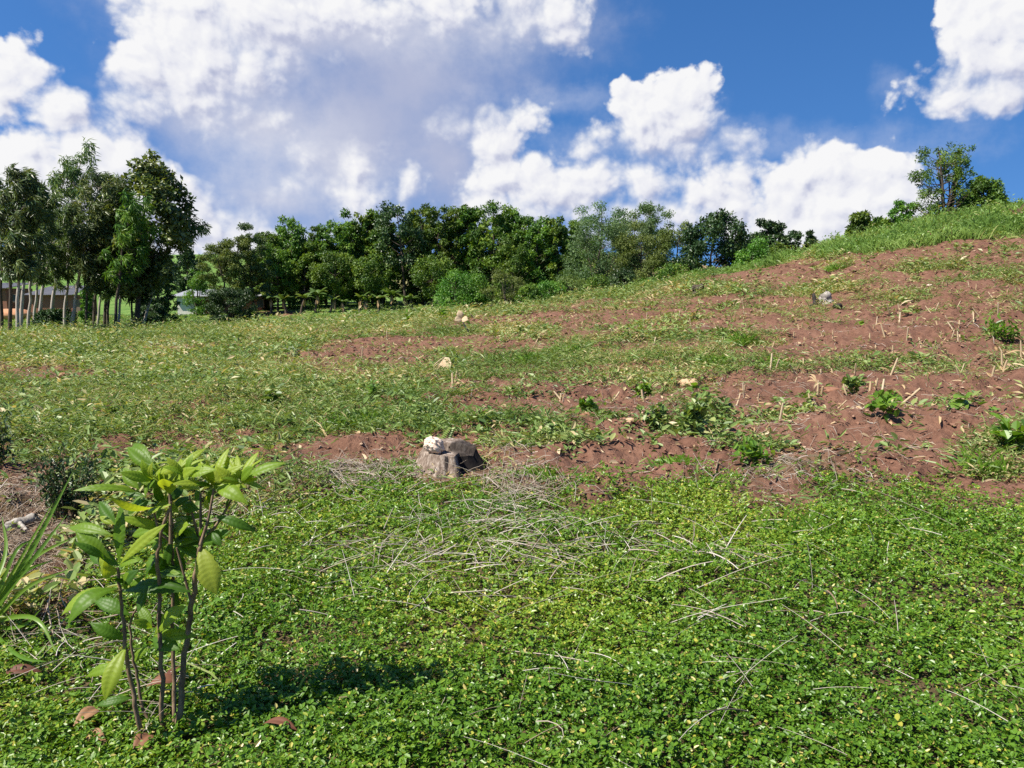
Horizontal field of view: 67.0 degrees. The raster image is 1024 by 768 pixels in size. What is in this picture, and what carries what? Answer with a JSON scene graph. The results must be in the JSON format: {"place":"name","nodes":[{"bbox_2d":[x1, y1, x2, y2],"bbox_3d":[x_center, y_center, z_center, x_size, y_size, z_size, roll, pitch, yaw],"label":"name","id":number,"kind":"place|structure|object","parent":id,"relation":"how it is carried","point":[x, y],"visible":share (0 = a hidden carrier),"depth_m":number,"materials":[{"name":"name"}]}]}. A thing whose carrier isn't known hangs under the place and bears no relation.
{"place":"outdoors","nodes":[
{"label":"outdoors","id":0,"kind":"place"},
{"bbox_2d":[0,233,1023,767],"bbox_3d":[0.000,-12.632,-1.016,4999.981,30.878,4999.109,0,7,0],"label":"ground","id":1,"kind":"structure","parent":0,"point":[934,429],"depth_m":7.15,"materials":[{"name":"red soil"}]},
{"bbox_2d":[0,178,15,327],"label":"eucalyptus tree","id":2,"kind":"object","parent":1,"relation":"on","point":[4,280],"visible":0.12,"depth_m":41.43,"materials":[{"name":"green plant"}]},
{"bbox_2d":[0,401,23,464],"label":"shrub","id":3,"kind":"object","parent":1,"relation":"on","point":[3,452],"visible":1,"depth_m":6.27,"materials":[{"name":"green plant"}]},
{"bbox_2d":[2,283,32,309],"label":"house","id":4,"kind":"structure","parent":1,"relation":"on","point":[5,292],"depth_m":90.70,"materials":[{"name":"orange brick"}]},
{"bbox_2d":[4,513,40,532],"bbox_3d":[-2.967,0.852,4.658,0.174,0.097,0.260,-2,7,-15],"label":"log piece","id":5,"kind":"object","parent":1,"relation":"on","point":[26,520],"visible":0.74,"depth_m":4.69,"materials":[{"name":"white wood"}]},
{"bbox_2d":[0,162,46,329],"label":"eucalyptus tree","id":6,"kind":"object","parent":1,"relation":"on","point":[15,175],"visible":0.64,"depth_m":37.95,"materials":[{"name":"green plant"}]},
{"bbox_2d":[0,172,53,329],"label":"eucalyptus tree","id":7,"kind":"object","parent":1,"relation":"on","point":[18,239],"visible":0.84,"depth_m":38.03,"materials":[{"name":"green plant"}]},
{"bbox_2d":[3,168,58,331],"bbox_3d":[-25.413,-6.861,40.914,3.015,9.011,2.424,0,7,0],"label":"eucalyptus tree","id":8,"kind":"object","parent":1,"relation":"on","point":[52,232],"visible":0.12,"depth_m":41.20,"materials":[{"name":"green plant"}]},
{"bbox_2d":[0,470,76,661],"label":"grass clump","id":9,"kind":"object","parent":1,"relation":"on","point":[14,578],"visible":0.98,"depth_m":3.24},
{"bbox_2d":[26,192,67,327],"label":"eucalyptus tree","id":10,"kind":"object","parent":1,"relation":"on","point":[53,203],"visible":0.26,"depth_m":44.57,"materials":[{"name":"green plant"}]},
{"bbox_2d":[30,306,77,327],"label":"bush","id":11,"kind":"object","parent":1,"relation":"on","point":[49,315],"visible":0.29,"depth_m":49.25,"materials":[{"name":"green plant"}]},
{"bbox_2d":[24,285,97,317],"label":"house","id":12,"kind":"structure","parent":1,"relation":"on","point":[59,301],"depth_m":87.56,"materials":[{"name":"orange brick"}]},
{"bbox_2d":[20,442,104,523],"bbox_3d":[-2.807,0.636,4.859,0.470,0.544,0.514,-3,7,-26],"label":"shrub","id":13,"kind":"object","parent":1,"relation":"on","point":[52,478],"visible":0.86,"depth_m":4.82,"materials":[{"name":"green plant"}]},
{"bbox_2d":[38,166,90,326],"bbox_3d":[-28.761,-8.460,49.311,4.122,10.612,3.236,0,7,0],"label":"eucalyptus tree","id":14,"kind":"object","parent":1,"relation":"on","point":[67,190],"visible":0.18,"depth_m":48.90,"materials":[{"name":"green plant"}]},
{"bbox_2d":[49,198,87,325],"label":"eucalyptus tree","id":15,"kind":"object","parent":1,"relation":"on","point":[58,273],"visible":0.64,"depth_m":45.85,"materials":[{"name":"green plant"}]},
{"bbox_2d":[46,136,102,322],"bbox_3d":[-27.638,-9.256,49.019,4.445,12.242,3.164,4,7,28],"label":"eucalyptus tree","id":16,"kind":"object","parent":1,"relation":"on","point":[68,167],"visible":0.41,"depth_m":48.16,"materials":[{"name":"green plant"}]},
{"bbox_2d":[77,290,93,323],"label":"tree","id":17,"kind":"object","parent":1,"relation":"on","point":[81,314],"visible":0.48,"depth_m":65.39,"materials":[{"name":"green plant"}]},
{"bbox_2d":[66,219,113,324],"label":"eucalyptus tree","id":18,"kind":"object","parent":1,"relation":"on","point":[92,282],"visible":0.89,"depth_m":44.87,"materials":[{"name":"green plant"}]},
{"bbox_2d":[66,166,126,326],"bbox_3d":[-24.307,-7.748,45.467,3.867,9.919,3.190,0,7,0],"label":"eucalyptus tree","id":19,"kind":"object","parent":1,"relation":"on","point":[103,185],"visible":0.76,"depth_m":44.77,"materials":[{"name":"green plant"}]},
{"bbox_2d":[92,255,116,325],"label":"eucalyptus tree","id":20,"kind":"object","parent":1,"relation":"on","point":[109,294],"visible":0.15,"depth_m":49.13,"materials":[{"name":"green plant"}]},
{"bbox_2d":[98,189,163,324],"bbox_3d":[-21.854,-6.931,44.439,3.252,8.418,2.962,3,7,22],"label":"eucalyptus tree","id":21,"kind":"object","parent":1,"relation":"on","point":[117,274],"visible":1,"depth_m":44.12,"materials":[{"name":"green plant"}]},
{"bbox_2d":[110,270,153,322],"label":"eucalyptus tree","id":22,"kind":"object","parent":1,"relation":"on","point":[132,299],"visible":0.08,"depth_m":48.37,"materials":[{"name":"green plant"}]},
{"bbox_2d":[87,149,197,324],"bbox_3d":[-22.426,-8.635,47.106,5.960,11.250,6.746,0,7,0],"label":"tree","id":23,"kind":"object","parent":1,"relation":"on","point":[162,185],"visible":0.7,"depth_m":46.23,"materials":[{"name":"green plant"}]},
{"bbox_2d":[128,303,169,325],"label":"bush","id":24,"kind":"object","parent":1,"relation":"on","point":[157,312],"visible":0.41,"depth_m":55.38,"materials":[{"name":"green plant"}]},
{"bbox_2d":[134,261,180,321],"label":"tree","id":25,"kind":"object","parent":1,"relation":"on","point":[167,298],"visible":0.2,"depth_m":65.51,"materials":[{"name":"green plant"}]},
{"bbox_2d":[62,443,284,737],"bbox_3d":[-1.111,0.718,2.614,0.692,1.039,0.375,-2,7,-17],"label":"sapling","id":26,"kind":"object","parent":1,"relation":"on","point":[224,473],"visible":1,"depth_m":2.54,"materials":[{"name":"green plant"}]},
{"bbox_2d":[142,214,212,323],"bbox_3d":[-21.370,-7.020,49.058,4.766,7.633,3.486,-3,7,-23],"label":"eucalyptus tree","id":27,"kind":"object","parent":1,"relation":"on","point":[200,229],"visible":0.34,"depth_m":48.78,"materials":[{"name":"green plant"}]},
{"bbox_2d":[172,247,202,299],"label":"tree","id":28,"kind":"object","parent":1,"relation":"on","point":[181,282],"visible":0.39,"depth_m":92.36,"materials":[{"name":"green plant"}]},
{"bbox_2d":[180,268,211,314],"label":"bush","id":29,"kind":"object","parent":1,"relation":"on","point":[198,306],"visible":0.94,"depth_m":82.94,"materials":[{"name":"green plant"}]},
{"bbox_2d":[195,243,247,305],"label":"tree","id":30,"kind":"object","parent":1,"relation":"on","point":[209,277],"visible":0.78,"depth_m":78.42,"materials":[{"name":"green plant"}]},
{"bbox_2d":[174,289,273,314],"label":"house","id":31,"kind":"structure","parent":1,"relation":"on","point":[260,303],"depth_m":85.61,"materials":[{"name":"paint"}]},
{"bbox_2d":[202,285,262,322],"bbox_3d":[-22.395,-5.763,61.689,5.107,4.221,4.962,0,7,0],"label":"bush","id":32,"kind":"object","parent":1,"relation":"on","point":[215,297],"visible":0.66,"depth_m":60.74,"materials":[{"name":"green plant"}]},
{"bbox_2d":[213,235,264,314],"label":"tree","id":33,"kind":"object","parent":1,"relation":"on","point":[229,244],"visible":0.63,"depth_m":80.44,"materials":[{"name":"green plant"}]},
{"bbox_2d":[230,222,277,307],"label":"tree","id":34,"kind":"object","parent":1,"relation":"on","point":[259,240],"visible":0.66,"depth_m":81.71,"materials":[{"name":"green plant"}]},
{"bbox_2d":[247,231,287,309],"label":"tree","id":35,"kind":"object","parent":1,"relation":"on","point":[272,238],"visible":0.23,"depth_m":86.30,"materials":[{"name":"green plant"}]},
{"bbox_2d":[260,383,285,408],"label":"weed plant","id":36,"kind":"object","parent":1,"relation":"on","point":[267,392],"visible":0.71,"depth_m":9.71,"materials":[{"name":"green plant"}]},
{"bbox_2d":[258,242,299,310],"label":"tree","id":37,"kind":"object","parent":1,"relation":"on","point":[283,261],"visible":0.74,"depth_m":84.25,"materials":[{"name":"green plant"}]},
{"bbox_2d":[270,214,311,307],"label":"tree","id":38,"kind":"object","parent":1,"relation":"on","point":[300,231],"visible":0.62,"depth_m":85.89,"materials":[{"name":"green plant"}]},
{"bbox_2d":[282,240,324,309],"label":"tree","id":39,"kind":"object","parent":1,"relation":"on","point":[294,301],"visible":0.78,"depth_m":85.38,"materials":[{"name":"green plant"}]},
{"bbox_2d":[299,226,334,307],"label":"tree","id":40,"kind":"object","parent":1,"relation":"on","point":[312,235],"visible":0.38,"depth_m":86.37,"materials":[{"name":"green plant"}]},
{"bbox_2d":[306,219,351,306],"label":"tree","id":41,"kind":"object","parent":1,"relation":"on","point":[320,243],"visible":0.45,"depth_m":86.10,"materials":[{"name":"green plant"}]},
{"bbox_2d":[306,248,354,309],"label":"tree","id":42,"kind":"object","parent":1,"relation":"on","point":[334,283],"visible":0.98,"depth_m":83.39,"materials":[{"name":"green plant"}]},
{"bbox_2d":[328,208,366,305],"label":"tree","id":43,"kind":"object","parent":1,"relation":"on","point":[345,228],"visible":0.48,"depth_m":87.37,"materials":[{"name":"green plant"}]},
{"bbox_2d":[345,212,379,304],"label":"tree","id":44,"kind":"object","parent":1,"relation":"on","point":[358,226],"visible":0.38,"depth_m":87.90,"materials":[{"name":"green plant"}]},
{"bbox_2d":[348,251,388,308],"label":"tree","id":45,"kind":"object","parent":1,"relation":"on","point":[359,265],"visible":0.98,"depth_m":83.23,"materials":[{"name":"green plant"}]},
{"bbox_2d":[358,208,389,303],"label":"tree","id":46,"kind":"object","parent":1,"relation":"on","point":[367,249],"visible":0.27,"depth_m":87.90,"materials":[{"name":"green plant"}]},
{"bbox_2d":[366,210,400,305],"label":"tree","id":47,"kind":"object","parent":1,"relation":"on","point":[388,275],"visible":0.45,"depth_m":87.45,"materials":[{"name":"green plant"}]},
{"bbox_2d":[372,200,429,305],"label":"tree","id":48,"kind":"object","parent":1,"relation":"on","point":[417,234],"visible":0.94,"depth_m":85.79,"materials":[{"name":"green plant"}]},
{"bbox_2d":[389,223,420,302],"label":"tree","id":49,"kind":"object","parent":1,"relation":"on","point":[398,276],"visible":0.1,"depth_m":92.99,"materials":[{"name":"green plant"}]},
{"bbox_2d":[402,202,438,304],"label":"tree","id":50,"kind":"object","parent":1,"relation":"on","point":[431,239],"visible":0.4,"depth_m":88.39,"materials":[{"name":"green plant"}]},
{"bbox_2d":[409,251,455,306],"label":"tree","id":51,"kind":"object","parent":1,"relation":"on","point":[430,263],"visible":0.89,"depth_m":83.25,"materials":[{"name":"green plant"}]},
{"bbox_2d":[413,204,461,302],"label":"tree","id":52,"kind":"object","parent":1,"relation":"on","point":[433,215],"visible":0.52,"depth_m":86.84,"materials":[{"name":"green plant"}]},
{"bbox_2d":[412,438,487,479],"bbox_3d":[-0.485,0.701,6.441,1.040,0.438,1.078,0,7,0],"label":"tree stump","id":53,"kind":"object","parent":1,"relation":"on","point":[457,452],"visible":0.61,"depth_m":6.34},
{"bbox_2d":[423,436,444,453],"bbox_3d":[-0.636,0.500,6.319,0.177,0.157,0.156,0,7,0],"label":"rock","id":54,"kind":"object","parent":53,"relation":"on","point":[435,445],"visible":1,"depth_m":6.28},
{"bbox_2d":[431,268,478,307],"bbox_3d":[-4.674,-7.573,65.677,4.510,4.527,4.819,-3,7,-21],"label":"bush","id":55,"kind":"object","parent":1,"relation":"on","point":[444,291],"visible":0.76,"depth_m":64.83,"materials":[{"name":"green plant"}]},
{"bbox_2d":[439,204,474,302],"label":"tree","id":56,"kind":"object","parent":1,"relation":"on","point":[455,211],"visible":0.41,"depth_m":87.98,"materials":[{"name":"green plant"}]},
{"bbox_2d":[450,206,490,302],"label":"tree","id":57,"kind":"object","parent":1,"relation":"on","point":[463,239],"visible":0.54,"depth_m":87.70,"materials":[{"name":"green plant"}]},
{"bbox_2d":[456,272,492,307],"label":"bush","id":58,"kind":"object","parent":1,"relation":"on","point":[477,279],"visible":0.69,"depth_m":64.78,"materials":[{"name":"green plant"}]},
{"bbox_2d":[466,199,519,302],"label":"tree","id":59,"kind":"object","parent":1,"relation":"on","point":[475,236],"visible":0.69,"depth_m":85.72,"materials":[{"name":"green plant"}]},
{"bbox_2d":[478,268,525,306],"bbox_3d":[-0.694,-7.342,61.738,4.050,3.988,3.451,0,7,0],"label":"bush","id":60,"kind":"object","parent":1,"relation":"on","point":[517,283],"visible":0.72,"depth_m":61.27,"materials":[{"name":"green plant"}]},
{"bbox_2d":[489,205,527,295],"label":"tree","id":61,"kind":"object","parent":1,"relation":"on","point":[511,215],"visible":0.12,"depth_m":87.80,"materials":[{"name":"green plant"}]},
{"bbox_2d":[0,443,1023,767],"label":"ground cover","id":62,"kind":"object","parent":1,"relation":"on","point":[372,711],"visible":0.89,"depth_m":3.19,"materials":[{"name":"green plant"}]},
{"bbox_2d":[0,200,1023,647],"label":"field weeds","id":63,"kind":"object","parent":1,"relation":"on","point":[64,344],"visible":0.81,"depth_m":11.54,"materials":[{"name":"green plant"}]},
{"bbox_2d":[0,227,1023,727],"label":"field grass","id":64,"kind":"structure","parent":1,"relation":"on","point":[482,379],"depth_m":9.90,"materials":[{"name":"plant"}]},
{"bbox_2d":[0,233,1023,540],"bbox_3d":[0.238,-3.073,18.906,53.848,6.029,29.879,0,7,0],"label":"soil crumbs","id":65,"kind":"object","parent":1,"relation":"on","point":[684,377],"visible":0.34,"depth_m":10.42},
{"bbox_2d":[0,321,1023,767],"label":"dry straw","id":66,"kind":"object","parent":1,"relation":"on","point":[26,535],"visible":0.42,"depth_m":4.64,"materials":[{"name":"plant"}]},
{"bbox_2d":[490,236,537,303],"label":"tree","id":67,"kind":"object","parent":1,"relation":"on","point":[515,261],"visible":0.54,"depth_m":82.52,"materials":[{"name":"green plant"}]},
{"bbox_2d":[505,214,546,289],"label":"tree","id":68,"kind":"object","parent":1,"relation":"on","point":[524,221],"visible":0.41,"depth_m":85.61,"materials":[{"name":"green plant"}]},
{"bbox_2d":[513,282,544,305],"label":"bush","id":69,"kind":"object","parent":1,"relation":"on","point":[529,291],"visible":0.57,"depth_m":57.24,"materials":[{"name":"green plant"}]},
{"bbox_2d":[497,463,572,482],"bbox_3d":[0.188,0.680,6.095,0.626,0.141,0.631,0,7,0],"label":"grass tuft","id":70,"kind":"object","parent":1,"relation":"on","point":[536,471],"visible":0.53,"depth_m":6.04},
{"bbox_2d":[520,215,560,296],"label":"tree","id":71,"kind":"object","parent":1,"relation":"on","point":[538,233],"visible":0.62,"depth_m":84.23,"materials":[{"name":"green plant"}]},
{"bbox_2d":[533,280,567,298],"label":"bush","id":72,"kind":"object","parent":1,"relation":"on","point":[548,284],"visible":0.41,"depth_m":58.57,"materials":[{"name":"green plant"}]},
{"bbox_2d":[93,234,1023,509],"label":"dry husks","id":73,"kind":"object","parent":1,"relation":"on","point":[711,390],"visible":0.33,"depth_m":8.57},
{"bbox_2d":[540,215,576,290],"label":"tree","id":74,"kind":"object","parent":1,"relation":"on","point":[559,231],"visible":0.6,"depth_m":84.11,"materials":[{"name":"green plant"}]},
{"bbox_2d":[548,274,587,293],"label":"bush","id":75,"kind":"object","parent":1,"relation":"on","point":[572,281],"visible":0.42,"depth_m":59.14,"materials":[{"name":"green plant"}]},
{"bbox_2d":[559,219,585,290],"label":"tree","id":76,"kind":"object","parent":1,"relation":"on","point":[571,226],"visible":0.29,"depth_m":85.42,"materials":[{"name":"green plant"}]},
{"bbox_2d":[551,212,639,293],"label":"tree","id":77,"kind":"object","parent":1,"relation":"on","point":[592,253],"visible":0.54,"depth_m":69.95,"materials":[{"name":"green plant"}]},
{"bbox_2d":[584,274,611,291],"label":"bush","id":78,"kind":"object","parent":1,"relation":"on","point":[597,280],"visible":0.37,"depth_m":55.11,"materials":[{"name":"green plant"}]},
{"bbox_2d":[573,200,632,273],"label":"tree","id":79,"kind":"object","parent":1,"relation":"on","point":[617,215],"visible":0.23,"depth_m":97.88,"materials":[{"name":"green plant"}]},
{"bbox_2d":[605,266,635,287],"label":"bush","id":80,"kind":"object","parent":1,"relation":"on","point":[623,274],"visible":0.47,"depth_m":55.15,"materials":[{"name":"green plant"}]},
{"bbox_2d":[607,219,656,278],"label":"tree","id":81,"kind":"object","parent":1,"relation":"on","point":[646,227],"visible":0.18,"depth_m":75.95,"materials":[{"name":"green plant"}]},
{"bbox_2d":[606,218,680,281],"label":"tree","id":82,"kind":"object","parent":1,"relation":"on","point":[629,242],"visible":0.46,"depth_m":68.08,"materials":[{"name":"green plant"}]},
{"bbox_2d":[625,201,677,277],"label":"tree","id":83,"kind":"object","parent":1,"relation":"on","point":[648,209],"visible":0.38,"depth_m":95.17,"materials":[{"name":"green plant"}]},
{"bbox_2d":[636,402,672,431],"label":"weed plant","id":84,"kind":"object","parent":1,"relation":"on","point":[655,415],"visible":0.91,"depth_m":8.09,"materials":[{"name":"green plant"}]},
{"bbox_2d":[654,260,689,279],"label":"bush","id":85,"kind":"object","parent":1,"relation":"on","point":[666,270],"visible":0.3,"depth_m":54.96,"materials":[{"name":"green plant"}]},
{"bbox_2d":[642,220,703,276],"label":"tree","id":86,"kind":"object","parent":1,"relation":"on","point":[678,234],"visible":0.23,"depth_m":68.72,"materials":[{"name":"green plant"}]},
{"bbox_2d":[639,453,706,466],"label":"grass tuft","id":87,"kind":"object","parent":1,"relation":"on","point":[671,460],"visible":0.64,"depth_m":6.56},
{"bbox_2d":[681,391,716,435],"bbox_3d":[1.870,0.294,7.756,0.360,0.462,0.426,2,7,18],"label":"weed plant","id":88,"kind":"object","parent":1,"relation":"on","point":[693,413],"visible":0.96,"depth_m":7.69,"materials":[{"name":"green plant"}]},
{"bbox_2d":[667,208,750,272],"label":"tree","id":89,"kind":"object","parent":1,"relation":"on","point":[716,223],"visible":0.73,"depth_m":60.23,"materials":[{"name":"green plant"}]},
{"bbox_2d":[706,330,766,345],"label":"grass tuft","id":90,"kind":"object","parent":1,"relation":"on","point":[745,338],"visible":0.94,"depth_m":13.99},
{"bbox_2d":[731,235,770,265],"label":"bush","id":91,"kind":"object","parent":1,"relation":"on","point":[755,249],"visible":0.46,"depth_m":50.99,"materials":[{"name":"green plant"}]},
{"bbox_2d":[730,434,774,466],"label":"weed plant","id":92,"kind":"object","parent":1,"relation":"on","point":[749,449],"visible":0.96,"depth_m":6.42,"materials":[{"name":"green plant"}]},
{"bbox_2d":[755,218,789,246],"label":"tree","id":93,"kind":"object","parent":1,"relation":"on","point":[774,231],"visible":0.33,"depth_m":73.18,"materials":[{"name":"green plant"}]},
{"bbox_2d":[526,194,1023,303],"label":"ridge grass","id":94,"kind":"structure","parent":1,"relation":"on","point":[892,236],"depth_m":29.43,"materials":[{"name":"plant"}]},
{"bbox_2d":[745,501,873,551],"bbox_3d":[1.795,0.878,4.710,0.758,0.190,0.754,0,7,0],"label":"grass tuft","id":95,"kind":"object","parent":1,"relation":"on","point":[805,523],"visible":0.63,"depth_m":4.77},
{"bbox_2d":[840,373,872,393],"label":"weed plant","id":96,"kind":"object","parent":1,"relation":"on","point":[851,383],"visible":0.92,"depth_m":9.53,"materials":[{"name":"green plant"}]},
{"bbox_2d":[844,209,873,236],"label":"bush","id":97,"kind":"object","parent":1,"relation":"on","point":[860,220],"visible":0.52,"depth_m":35.57,"materials":[{"name":"green plant"}]},
{"bbox_2d":[862,394,899,421],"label":"weed plant","id":98,"kind":"object","parent":1,"relation":"on","point":[873,405],"visible":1,"depth_m":7.68,"materials":[{"name":"green plant"}]},
{"bbox_2d":[887,199,916,224],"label":"bush","id":99,"kind":"object","parent":1,"relation":"on","point":[900,206],"visible":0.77,"depth_m":34.70,"materials":[{"name":"green plant"}]},
{"bbox_2d":[904,141,988,214],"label":"tree","id":100,"kind":"object","parent":1,"relation":"on","point":[923,175],"visible":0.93,"depth_m":34.05,"materials":[{"name":"green plant"}]},
{"bbox_2d":[933,144,976,213],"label":"tree","id":101,"kind":"object","parent":1,"relation":"on","point":[958,186],"visible":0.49,"depth_m":34.30,"materials":[{"name":"green plant"}]},
{"bbox_2d":[920,444,1023,479],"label":"grass tuft","id":102,"kind":"object","parent":1,"relation":"on","point":[998,463],"visible":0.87,"depth_m":6.32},
{"bbox_2d":[948,392,997,409],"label":"uprooted plant","id":103,"kind":"object","parent":1,"relation":"on","point":[959,401],"visible":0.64,"depth_m":8.35,"materials":[{"name":"green plant"}]},
{"bbox_2d":[955,174,1009,210],"bbox_3d":[20.977,-8.218,34.269,2.376,2.116,1.792,4,8,29],"label":"bush","id":104,"kind":"object","parent":1,"relation":"on","point":[994,191],"visible":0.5,"depth_m":33.92,"materials":[{"name":"green plant"}]},
{"bbox_2d":[979,313,1023,341],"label":"weed plant","id":105,"kind":"object","parent":1,"relation":"on","point":[1001,334],"visible":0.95,"depth_m":12.90,"materials":[{"name":"green plant"}]},
{"bbox_2d":[989,412,1023,451],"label":"weed plant","id":106,"kind":"object","parent":1,"relation":"on","point":[1006,431],"visible":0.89,"depth_m":6.81,"materials":[{"name":"green plant"}]},
{"bbox_2d":[0,0,1023,266],"label":"sky","id":107,"kind":"structure","parent":0,"point":[804,115],"materials":[{"name":"blue"}]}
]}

